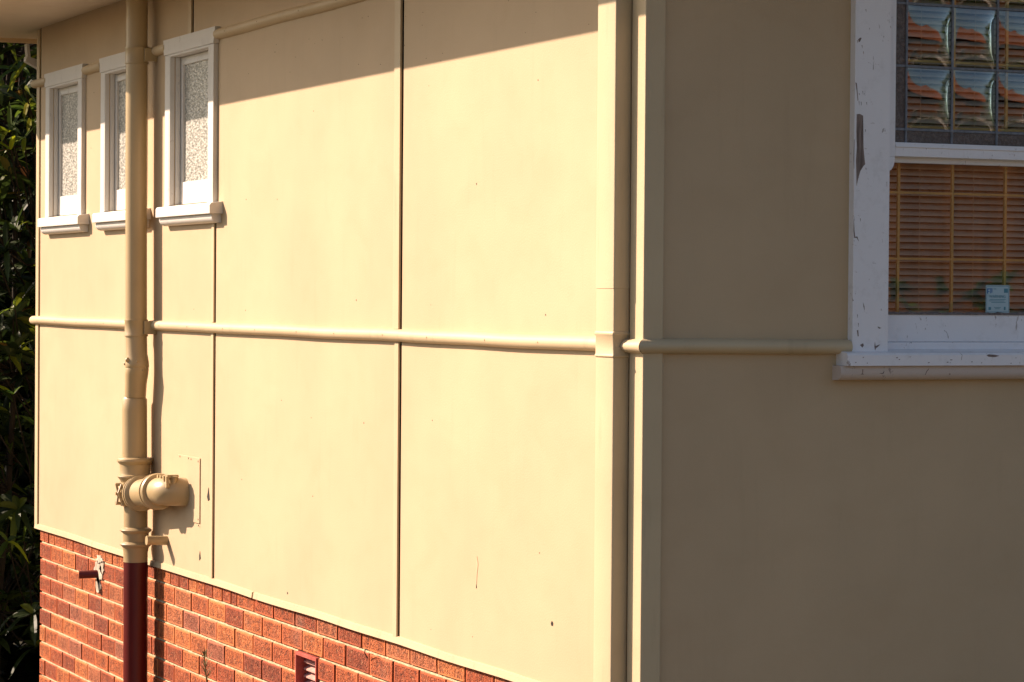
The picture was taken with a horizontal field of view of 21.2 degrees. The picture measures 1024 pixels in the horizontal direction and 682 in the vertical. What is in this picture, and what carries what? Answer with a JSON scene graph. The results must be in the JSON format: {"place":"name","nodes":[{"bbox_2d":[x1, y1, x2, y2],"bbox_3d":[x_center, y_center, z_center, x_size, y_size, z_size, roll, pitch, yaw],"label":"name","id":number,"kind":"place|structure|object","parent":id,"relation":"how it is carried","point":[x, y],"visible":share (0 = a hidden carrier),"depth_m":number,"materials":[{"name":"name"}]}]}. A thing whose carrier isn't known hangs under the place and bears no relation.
{"place":"outdoors","nodes":[
{"label":"outdoors","id":0,"kind":"place"},
{"bbox_2d":[0,42,42,677],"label":"shrub","id":1,"kind":"object","parent":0,"point":[18,110],"visible":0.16,"depth_m":16.01,"materials":[{"name":"green plant"}]},
{"bbox_2d":[6,641,41,681],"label":"ground","id":2,"kind":"structure","parent":0,"point":[36,673],"depth_m":18.31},
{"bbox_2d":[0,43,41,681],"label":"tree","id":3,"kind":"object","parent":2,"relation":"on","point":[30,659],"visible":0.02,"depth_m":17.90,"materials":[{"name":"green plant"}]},
{"bbox_2d":[195,648,211,681],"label":"weed","id":4,"kind":"object","parent":2,"relation":"on","point":[204,663],"visible":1,"depth_m":10.52,"materials":[{"name":"plant"}]},
{"bbox_2d":[0,0,1023,681],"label":"house","id":5,"kind":"structure","parent":0,"point":[488,340],"depth_m":8.77,"materials":[{"name":"beige paint"}]},
{"bbox_2d":[37,63,88,234],"bbox_3d":[-2.199,-0.949,13.651,0.153,0.821,0.790,0,1,-24],"label":"window","id":6,"kind":"structure","parent":5,"relation":"in","point":[70,107],"depth_m":13.76,"materials":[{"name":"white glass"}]},
{"bbox_2d":[92,46,150,230],"bbox_3d":[-1.774,-0.930,12.703,0.153,0.821,0.790,0,1,-24],"label":"window","id":7,"kind":"structure","parent":5,"relation":"in","point":[105,220],"depth_m":12.95,"materials":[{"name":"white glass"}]},
{"bbox_2d":[156,26,222,225],"bbox_3d":[-1.347,-0.912,11.749,0.153,0.821,0.786,0,1,-24],"label":"window","id":8,"kind":"structure","parent":5,"relation":"in","point":[196,94],"depth_m":11.84,"materials":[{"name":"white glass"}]},
{"bbox_2d":[832,0,1023,379],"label":"window","id":9,"kind":"structure","parent":5,"relation":"in","point":[896,345],"depth_m":8.19,"materials":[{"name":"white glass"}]},
{"bbox_2d":[986,285,1009,312],"bbox_3d":[1.491,-0.129,8.386,0.086,0.084,0.001,0,1,-24],"label":"sticker","id":10,"kind":"object","parent":9,"relation":"attached to","point":[997,298],"visible":1,"depth_m":8.38,"materials":[{"name":"white paper"}]},
{"bbox_2d":[888,0,1023,313],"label":"venetian blind","id":11,"kind":"object","parent":5,"relation":"hanging from","point":[973,201],"visible":0.45,"depth_m":8.41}
]}

